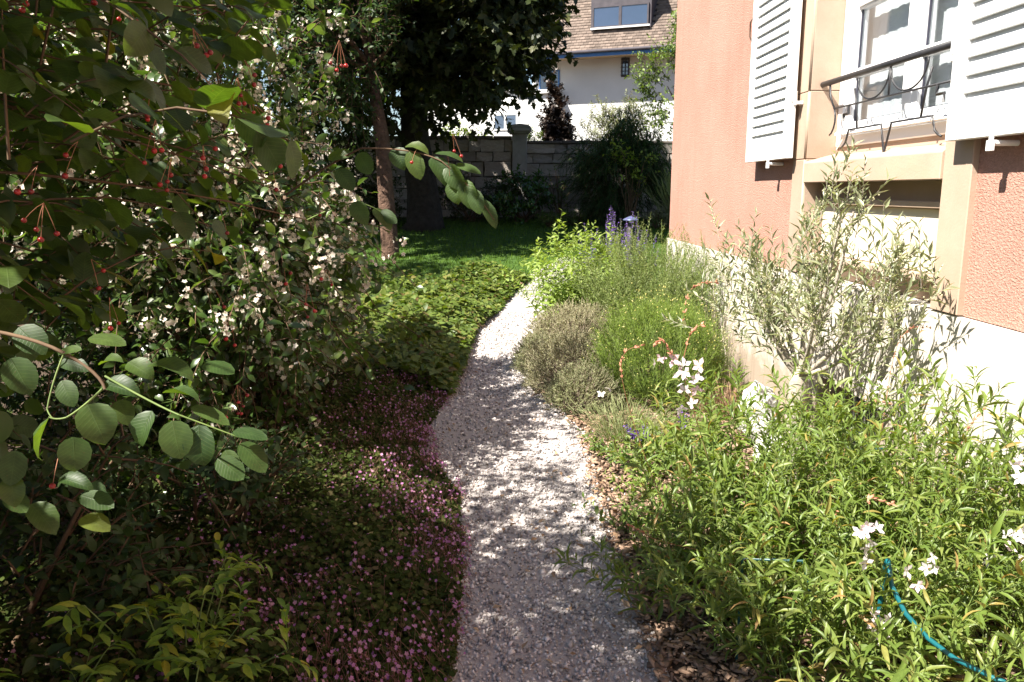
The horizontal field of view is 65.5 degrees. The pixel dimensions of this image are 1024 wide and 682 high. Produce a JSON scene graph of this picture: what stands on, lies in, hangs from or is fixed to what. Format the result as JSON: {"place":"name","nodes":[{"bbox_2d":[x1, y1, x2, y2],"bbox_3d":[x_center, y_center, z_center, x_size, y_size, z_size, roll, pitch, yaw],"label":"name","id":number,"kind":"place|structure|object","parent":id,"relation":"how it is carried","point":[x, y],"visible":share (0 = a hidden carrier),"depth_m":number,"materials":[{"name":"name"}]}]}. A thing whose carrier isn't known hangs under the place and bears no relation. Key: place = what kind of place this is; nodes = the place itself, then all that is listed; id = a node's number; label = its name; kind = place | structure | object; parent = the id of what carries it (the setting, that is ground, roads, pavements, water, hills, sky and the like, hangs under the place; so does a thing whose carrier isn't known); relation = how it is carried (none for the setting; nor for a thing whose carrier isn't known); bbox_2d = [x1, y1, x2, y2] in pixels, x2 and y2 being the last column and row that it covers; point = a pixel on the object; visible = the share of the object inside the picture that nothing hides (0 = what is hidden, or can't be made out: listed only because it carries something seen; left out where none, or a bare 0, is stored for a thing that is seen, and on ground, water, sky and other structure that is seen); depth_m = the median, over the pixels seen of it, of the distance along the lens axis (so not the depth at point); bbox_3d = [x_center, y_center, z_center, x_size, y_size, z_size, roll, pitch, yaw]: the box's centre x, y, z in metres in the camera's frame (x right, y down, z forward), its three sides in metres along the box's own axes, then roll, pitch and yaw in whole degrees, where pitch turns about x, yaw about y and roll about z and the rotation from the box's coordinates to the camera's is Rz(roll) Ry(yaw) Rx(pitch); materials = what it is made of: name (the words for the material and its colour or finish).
{"place":"outdoors","nodes":[
{"label":"outdoors","id":0,"kind":"place"},
{"bbox_2d":[38,216,668,298],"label":"lawn","id":1,"kind":"structure","parent":0,"point":[471,247],"depth_m":15.04,"materials":[{"name":"plant"}]},
{"bbox_2d":[237,0,418,259],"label":"slender tree","id":2,"kind":"object","parent":1,"relation":"on","point":[360,61],"visible":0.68,"depth_m":12.87,"materials":[{"name":"green plant"}]},
{"bbox_2d":[223,0,580,231],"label":"maple tree","id":3,"kind":"object","parent":1,"relation":"on","point":[480,56],"visible":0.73,"depth_m":14.29,"materials":[{"name":"green plant"}]},
{"bbox_2d":[535,210,568,226],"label":"edging plant","id":4,"kind":"object","parent":1,"relation":"on","point":[545,216],"visible":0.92,"depth_m":16.89,"materials":[{"name":"green plant"}]},
{"bbox_2d":[540,160,578,214],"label":"slim wall shrub","id":5,"kind":"object","parent":1,"relation":"on","point":[558,196],"visible":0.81,"depth_m":17.83,"materials":[{"name":"green plant"}]},
{"bbox_2d":[559,207,587,225],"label":"edging plant","id":6,"kind":"object","parent":1,"relation":"on","point":[567,222],"visible":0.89,"depth_m":17.11,"materials":[{"name":"green plant"}]},
{"bbox_2d":[623,216,637,269],"bbox_3d":[1.925,-1.580,12.989,0.255,0.905,0.255,0,11,-1],"label":"bollard lamp","id":7,"kind":"object","parent":1,"relation":"on","point":[629,219],"visible":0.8,"depth_m":12.92,"materials":[{"name":"metal"}]},
{"bbox_2d":[602,138,669,227],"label":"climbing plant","id":8,"kind":"object","parent":1,"relation":"on","point":[629,207],"visible":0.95,"depth_m":16.74,"materials":[{"name":"green plant"}]},
{"bbox_2d":[641,165,670,224],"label":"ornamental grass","id":9,"kind":"object","parent":1,"relation":"on","point":[666,196],"depth_m":16.77,"materials":[{"name":"green plant"}]},
{"bbox_2d":[642,208,669,228],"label":"edging plant","id":10,"kind":"object","parent":1,"relation":"on","point":[658,215],"visible":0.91,"depth_m":16.71,"materials":[{"name":"green plant"}]},
{"bbox_2d":[194,8,532,135],"label":"sky","id":11,"kind":"structure","parent":0,"point":[398,93],"materials":[{"name":"white"}]},
{"bbox_2d":[0,217,1023,681],"bbox_3d":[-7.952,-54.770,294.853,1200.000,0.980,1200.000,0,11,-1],"label":"ground","id":12,"kind":"structure","parent":0,"point":[632,551],"depth_m":3.55,"materials":[{"name":"soil"}]},
{"bbox_2d":[0,628,135,681],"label":"nandina plant","id":13,"kind":"object","parent":12,"relation":"on","point":[89,671],"visible":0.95,"depth_m":2.26,"materials":[{"name":"green plant"}]},
{"bbox_2d":[0,6,201,319],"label":"evergreen tree","id":14,"kind":"object","parent":12,"relation":"on","point":[40,285],"depth_m":9.97,"materials":[{"name":"green plant"}]},
{"bbox_2d":[0,363,229,681],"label":"shade shrub","id":15,"kind":"object","parent":12,"relation":"on","point":[135,581],"visible":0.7,"depth_m":2.73,"materials":[{"name":"green plant"}]},
{"bbox_2d":[0,120,285,441],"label":"evergreen hedge","id":16,"kind":"object","parent":12,"relation":"on","point":[61,332],"visible":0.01,"depth_m":5.86,"materials":[{"name":"green plant"}]},
{"bbox_2d":[42,532,318,681],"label":"nandina plant","id":17,"kind":"object","parent":12,"relation":"on","point":[203,637],"visible":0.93,"depth_m":2.34,"materials":[{"name":"green plant"}]},
{"bbox_2d":[143,656,227,681],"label":"nandina plant","id":18,"kind":"object","parent":12,"relation":"on","point":[158,664],"visible":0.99,"depth_m":2.20,"materials":[{"name":"green plant"}]},
{"bbox_2d":[36,412,341,581],"bbox_3d":[-1.359,0.674,3.494,1.164,0.754,1.153,0,11,-1],"label":"shade shrub","id":19,"kind":"object","parent":12,"relation":"on","point":[256,486],"visible":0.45,"depth_m":3.39,"materials":[{"name":"green plant"}]},
{"bbox_2d":[0,0,438,504],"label":"white flowering shrub","id":20,"kind":"object","parent":12,"relation":"on","point":[275,332],"visible":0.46,"depth_m":4.24,"materials":[{"name":"green leaf"},{"name":"brown twig"},{"name":"white petal"}]},
{"bbox_2d":[0,353,478,681],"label":"geranium","id":21,"kind":"object","parent":12,"relation":"on","point":[374,527],"depth_m":3.15,"materials":[{"name":"green plant"}]},
{"bbox_2d":[0,0,497,534],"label":"serviceberry tree","id":22,"kind":"object","parent":12,"relation":"on","point":[54,136],"visible":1,"depth_m":1.54,"materials":[{"name":"green plant"}]},
{"bbox_2d":[175,0,348,204],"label":"evergreen tree","id":23,"kind":"object","parent":12,"relation":"on","point":[221,76],"visible":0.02,"depth_m":13.76,"materials":[{"name":"green plant"}]},
{"bbox_2d":[261,40,403,227],"bbox_3d":[-3.988,-4.979,16.626,3.690,5.837,2.441,0,11,-1],"label":"evergreen tree","id":24,"kind":"object","parent":12,"relation":"on","point":[343,163],"visible":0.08,"depth_m":16.61,"materials":[{"name":"green plant"}]},
{"bbox_2d":[188,257,532,395],"bbox_3d":[-1.212,-0.424,9.290,3.316,0.648,6.580,0,11,-1],"label":"ground cover","id":25,"kind":"object","parent":12,"relation":"on","point":[448,319],"visible":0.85,"depth_m":7.90,"materials":[{"name":"green plant"}]},
{"bbox_2d":[338,174,406,224],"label":"dark round shrub","id":26,"kind":"object","parent":12,"relation":"on","point":[372,203],"visible":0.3,"depth_m":17.15,"materials":[{"name":"green plant"}]},
{"bbox_2d":[439,119,493,135],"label":"lime hedge","id":27,"kind":"object","parent":12,"relation":"on","point":[465,130],"visible":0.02,"depth_m":20.36,"materials":[{"name":"green plant"}]},
{"bbox_2d":[438,170,510,224],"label":"dark round shrub","id":28,"kind":"object","parent":12,"relation":"on","point":[457,213],"visible":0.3,"depth_m":17.55,"materials":[{"name":"green plant"}]},
{"bbox_2d":[280,136,672,216],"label":"garden wall","id":29,"kind":"structure","parent":12,"relation":"on","point":[487,156],"depth_m":18.33,"materials":[{"name":"grey stone"}]},
{"bbox_2d":[507,124,531,216],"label":"wall pillar","id":30,"kind":"structure","parent":12,"relation":"on","point":[519,142],"depth_m":18.19,"materials":[{"name":"stone"}]},
{"bbox_2d":[489,164,559,226],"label":"broad leaved shrub","id":31,"kind":"object","parent":12,"relation":"on","point":[509,205],"visible":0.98,"depth_m":17.32,"materials":[{"name":"green plant"}]},
{"bbox_2d":[526,122,544,140],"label":"green shrub","id":32,"kind":"object","parent":12,"relation":"on","point":[530,135],"visible":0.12,"depth_m":20.46,"materials":[{"name":"green plant"}]},
{"bbox_2d":[429,0,677,140],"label":"neighbour house","id":33,"kind":"structure","parent":12,"relation":"on","point":[607,39],"depth_m":28.65,"materials":[{"name":"white paint"}]},
{"bbox_2d":[493,113,516,130],"bbox_3d":[-0.257,-8.496,30.910,1.000,0.620,0.040,4,12,21],"label":"window","id":34,"kind":"structure","parent":33,"relation":"in","point":[513,116],"depth_m":30.93,"materials":[{"name":"white glass"}]},
{"bbox_2d":[539,70,559,89],"bbox_3d":[1.392,-9.735,29.742,0.800,0.710,0.040,4,12,21],"label":"window","id":35,"kind":"structure","parent":33,"relation":"in","point":[542,85],"depth_m":29.81,"materials":[{"name":"glass"}]},
{"bbox_2d":[592,2,648,27],"bbox_3d":[3.799,-11.414,27.940,2.020,0.740,0.060,4,12,21],"label":"window","id":36,"kind":"structure","parent":33,"relation":"in","point":[630,13],"depth_m":27.92,"materials":[{"name":"glass"}]},
{"bbox_2d":[621,57,629,76],"bbox_3d":[4.070,-9.840,28.632,0.320,0.710,0.072,4,12,21],"label":"window","id":37,"kind":"structure","parent":33,"relation":"in","point":[625,62],"depth_m":28.64,"materials":[{"name":"glass"}]},
{"bbox_2d":[535,67,576,140],"bbox_3d":[1.174,-5.177,20.754,1.264,3.730,1.310,0,11,-1],"label":"purple column tree","id":38,"kind":"object","parent":12,"relation":"on","point":[555,127],"visible":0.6,"depth_m":20.46,"materials":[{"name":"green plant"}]},
{"bbox_2d":[515,325,625,398],"bbox_3d":[0.481,0.152,6.512,0.971,0.546,0.942,-9,14,-39],"label":"thyme cushion","id":39,"kind":"object","parent":12,"relation":"on","point":[548,365],"visible":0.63,"depth_m":6.38,"materials":[{"name":"grey plant"}]},
{"bbox_2d":[499,208,647,334],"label":"leafy perennial","id":40,"kind":"object","parent":12,"relation":"on","point":[558,295],"visible":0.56,"depth_m":8.48,"materials":[{"name":"green plant"}]},
{"bbox_2d":[517,295,629,364],"bbox_3d":[0.589,-0.073,7.406,1.005,0.649,1.045,9,14,39],"label":"thyme cushion","id":41,"kind":"object","parent":12,"relation":"on","point":[563,316],"visible":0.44,"depth_m":7.32,"materials":[{"name":"grey plant"}]},
{"bbox_2d":[560,208,658,302],"bbox_3d":[1.236,-0.847,9.242,1.192,1.424,1.055,9,14,40],"label":"purple salvia","id":42,"kind":"object","parent":12,"relation":"on","point":[613,230],"visible":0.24,"depth_m":9.05,"materials":[{"name":"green plant"}]},
{"bbox_2d":[556,104,671,227],"bbox_3d":[2.405,-3.390,17.443,2.900,3.616,2.551,0,11,-1],"label":"arching conifer","id":43,"kind":"object","parent":12,"relation":"on","point":[598,210],"visible":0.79,"depth_m":17.06,"materials":[{"name":"green plant"}]},
{"bbox_2d":[553,392,676,446],"bbox_3d":[0.701,0.491,5.128,0.886,0.329,0.793,0,11,-1],"label":"blue fescue","id":44,"kind":"object","parent":12,"relation":"on","point":[628,419],"visible":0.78,"depth_m":5.17,"materials":[{"name":"plant"}]},
{"bbox_2d":[575,87,655,140],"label":"silvery shrub","id":45,"kind":"object","parent":12,"relation":"on","point":[599,116],"visible":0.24,"depth_m":21.04,"materials":[{"name":"green plant"}]},
{"bbox_2d":[577,423,669,465],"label":"bedding plant","id":46,"kind":"object","parent":12,"relation":"on","point":[597,445],"visible":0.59,"depth_m":4.84,"materials":[{"name":"green plant"}]},
{"bbox_2d":[560,211,721,364],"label":"rosemary bush","id":47,"kind":"object","parent":12,"relation":"on","point":[641,279],"visible":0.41,"depth_m":7.45,"materials":[{"name":"green plant"}]},
{"bbox_2d":[603,453,685,500],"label":"bedding plant","id":48,"kind":"object","parent":12,"relation":"on","point":[632,489],"visible":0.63,"depth_m":4.25,"materials":[{"name":"green plant"}]},
{"bbox_2d":[622,10,676,140],"bbox_3d":[4.605,-6.009,20.363,2.818,5.621,2.916,-5,12,-24],"label":"leafy tree","id":49,"kind":"object","parent":12,"relation":"on","point":[649,78],"visible":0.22,"depth_m":20.49,"materials":[{"name":"green plant"}]},
{"bbox_2d":[581,508,727,592],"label":"bedding plant","id":50,"kind":"object","parent":12,"relation":"on","point":[619,562],"visible":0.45,"depth_m":3.36,"materials":[{"name":"green plant"}]},
{"bbox_2d":[623,405,689,479],"bbox_3d":[0.826,0.573,4.470,0.400,0.410,0.265,0,11,-1],"label":"purple salvia","id":51,"kind":"object","parent":12,"relation":"on","point":[632,436],"visible":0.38,"depth_m":4.49,"materials":[{"name":"green plant"}]},
{"bbox_2d":[607,432,711,470],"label":"bedding plant","id":52,"kind":"object","parent":12,"relation":"on","point":[627,454],"visible":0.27,"depth_m":4.60,"materials":[{"name":"green plant"}]},
{"bbox_2d":[582,285,742,410],"bbox_3d":[1.180,0.007,6.139,1.182,0.907,1.240,-9,14,-38],"label":"santolina mound","id":53,"kind":"object","parent":12,"relation":"on","point":[644,383],"visible":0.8,"depth_m":5.97,"materials":[{"name":"green plant"}]},
{"bbox_2d":[632,231,732,377],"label":"rosemary bush","id":54,"kind":"object","parent":12,"relation":"on","point":[682,283],"visible":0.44,"depth_m":6.74,"materials":[{"name":"green plant"}]},
{"bbox_2d":[694,300,733,383],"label":"dry lavender","id":55,"kind":"object","parent":12,"relation":"on","point":[722,338],"visible":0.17,"depth_m":6.57,"materials":[{"name":"green plant"}]},
{"bbox_2d":[666,371,766,420],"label":"plant","id":56,"kind":"object","parent":12,"relation":"on","point":[721,396],"visible":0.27,"depth_m":5.70,"materials":[{"name":"green plant"}]},
{"bbox_2d":[738,380,777,440],"bbox_3d":[1.571,0.453,5.073,0.274,0.416,0.261,0,11,-1],"label":"white rock","id":57,"kind":"object","parent":12,"relation":"on","point":[771,402],"visible":0.36,"depth_m":4.97,"materials":[{"name":"stone"}]},
{"bbox_2d":[752,435,782,470],"bbox_3d":[1.500,0.670,4.600,0.188,0.284,0.236,-8,14,-37],"label":"white rock","id":58,"kind":"object","parent":12,"relation":"on","point":[758,454],"visible":0.04,"depth_m":4.57,"materials":[{"name":"stone"}]},
{"bbox_2d":[530,369,1014,681],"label":"fallen leaves","id":59,"kind":"object","parent":12,"relation":"on","point":[627,604],"visible":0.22,"depth_m":3.25,"materials":[{"name":"brown plant"}]},
{"bbox_2d":[525,332,1023,681],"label":"bark mulch chips","id":60,"kind":"object","parent":12,"relation":"on","point":[658,664],"visible":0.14,"depth_m":2.99,"materials":[{"name":"brown wood"}]},
{"bbox_2d":[509,328,568,375],"bbox_3d":[0.261,0.094,7.104,0.582,0.426,0.737,0,11,-1],"label":"thyme cushion","id":61,"kind":"object","parent":60,"relation":"on","point":[522,346],"visible":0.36,"depth_m":7.06,"materials":[{"name":"grey plant"}]},
{"bbox_2d":[537,358,626,417],"bbox_3d":[0.523,0.317,5.899,0.686,0.426,0.654,0,11,-1],"label":"thyme cushion","id":62,"kind":"object","parent":60,"relation":"on","point":[556,389],"visible":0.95,"depth_m":5.81,"materials":[{"name":"grey plant"}]},
{"bbox_2d":[571,473,733,539],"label":"bedding plant","id":63,"kind":"object","parent":60,"relation":"on","point":[633,515],"visible":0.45,"depth_m":3.77,"materials":[{"name":"green plant"}]},
{"bbox_2d":[625,407,732,451],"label":"bedding plant","id":64,"kind":"object","parent":60,"relation":"on","point":[660,439],"visible":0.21,"depth_m":5.00,"materials":[{"name":"green plant"}]},
{"bbox_2d":[554,321,856,636],"bbox_3d":[0.790,0.502,2.928,0.984,1.144,0.955,9,14,39],"label":"gaura plant","id":65,"kind":"object","parent":60,"relation":"on","point":[679,549],"visible":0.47,"depth_m":2.95,"materials":[{"name":"green plant"}]},
{"bbox_2d":[597,278,854,581],"bbox_3d":[0.898,0.359,3.231,1.062,1.294,1.174,0,11,-1],"label":"gaura plant","id":66,"kind":"object","parent":60,"relation":"on","point":[681,482],"visible":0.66,"depth_m":3.30,"materials":[{"name":"green plant"}]},
{"bbox_2d":[631,348,852,534],"bbox_3d":[1.049,0.478,3.736,0.941,0.871,0.968,7,13,34],"label":"gaura plant","id":67,"kind":"object","parent":60,"relation":"on","point":[718,422],"visible":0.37,"depth_m":3.63,"materials":[{"name":"green plant"}]},
{"bbox_2d":[623,421,923,657],"bbox_3d":[0.912,0.679,2.832,0.915,0.812,1.235,8,14,37],"label":"gaura plant","id":68,"kind":"object","parent":60,"relation":"on","point":[802,591],"visible":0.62,"depth_m":2.78,"materials":[{"name":"green plant"}]},
{"bbox_2d":[609,520,1023,681],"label":"gaura plant","id":69,"kind":"object","parent":60,"relation":"on","point":[755,632],"visible":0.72,"depth_m":2.54,"materials":[{"name":"green plant"}]},
{"bbox_2d":[667,357,1010,595],"bbox_3d":[1.162,0.566,3.164,1.128,0.912,1.147,0,11,-1],"label":"gaura plant","id":70,"kind":"object","parent":60,"relation":"on","point":[768,440],"visible":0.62,"depth_m":3.12,"materials":[{"name":"green plant"}]},
{"bbox_2d":[693,391,1023,673],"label":"gaura plant","id":71,"kind":"object","parent":60,"relation":"on","point":[939,532],"visible":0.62,"depth_m":2.56,"materials":[{"name":"green plant"}]},
{"bbox_2d":[732,354,1023,648],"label":"gaura plant","id":72,"kind":"object","parent":60,"relation":"on","point":[965,488],"visible":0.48,"depth_m":2.81,"materials":[{"name":"green plant"}]},
{"bbox_2d":[791,330,1012,582],"bbox_3d":[1.534,0.494,3.214,0.855,1.035,1.121,0,11,-1],"label":"gaura plant","id":73,"kind":"object","parent":60,"relation":"on","point":[894,413],"visible":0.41,"depth_m":3.24,"materials":[{"name":"green plant"}]},
{"bbox_2d":[800,325,1023,554],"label":"gaura plant","id":74,"kind":"object","parent":60,"relation":"on","point":[903,419],"visible":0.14,"depth_m":3.38,"materials":[{"name":"green plant"}]},
{"bbox_2d":[844,454,1023,681],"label":"gaura plant","id":75,"kind":"object","parent":60,"relation":"on","point":[955,626],"visible":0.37,"depth_m":2.48,"materials":[{"name":"green plant"}]},
{"bbox_2d":[845,365,1023,631],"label":"gaura plant","id":76,"kind":"object","parent":60,"relation":"on","point":[951,441],"visible":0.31,"depth_m":2.85,"materials":[{"name":"green plant"}]},
{"bbox_2d":[848,399,1023,668],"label":"gaura plant","id":77,"kind":"object","parent":60,"relation":"on","point":[990,504],"visible":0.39,"depth_m":2.75,"materials":[{"name":"green plant"}]},
{"bbox_2d":[735,558,817,680],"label":"plant support","id":78,"kind":"object","parent":12,"relation":"on","point":[741,571],"visible":0.42,"depth_m":2.65,"materials":[{"name":"green metal"}]},
{"bbox_2d":[680,379,929,540],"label":"gaura plant","id":79,"kind":"object","parent":12,"relation":"on","point":[809,421],"visible":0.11,"depth_m":3.69,"materials":[{"name":"green plant"}]},
{"bbox_2d":[660,135,960,487],"bbox_3d":[1.377,-0.060,4.065,1.053,1.903,1.757,0,11,-1],"label":"olive tree","id":80,"kind":"object","parent":12,"relation":"on","point":[765,304],"visible":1,"depth_m":3.88,"materials":[{"name":"green plant"}]},
{"bbox_2d":[666,0,1023,617],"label":"house","id":81,"kind":"structure","parent":12,"relation":"on","point":[776,102],"depth_m":4.36,"materials":[{"name":"paint"}]},
{"bbox_2d":[842,390,880,446],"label":"shrub","id":82,"kind":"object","parent":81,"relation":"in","point":[856,399],"depth_m":4.68,"materials":[{"name":"plant"}]},
{"bbox_2d":[834,0,958,152],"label":"window","id":83,"kind":"structure","parent":81,"relation":"in","point":[875,31],"depth_m":4.41,"materials":[{"name":"white glass"}]},
{"bbox_2d":[725,494,1023,681],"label":"gaura plant","id":84,"kind":"object","parent":12,"relation":"on","point":[914,659],"visible":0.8,"depth_m":2.31,"materials":[{"name":"green plant"}]},
{"bbox_2d":[867,558,1006,681],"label":"garden hose","id":85,"kind":"object","parent":12,"relation":"on","point":[933,642],"visible":0.62,"depth_m":2.34,"materials":[{"name":"teal plastic"}]},
{"bbox_2d":[416,257,685,681],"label":"gravel path","id":86,"kind":"structure","parent":0,"point":[518,303],"depth_m":3.72,"materials":[{"name":"grey gravel"}]},
{"bbox_2d":[433,363,642,681],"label":"path litter","id":87,"kind":"object","parent":86,"relation":"on","point":[553,574],"visible":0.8,"depth_m":3.56,"materials":[{"name":"brown plant"}]}
]}

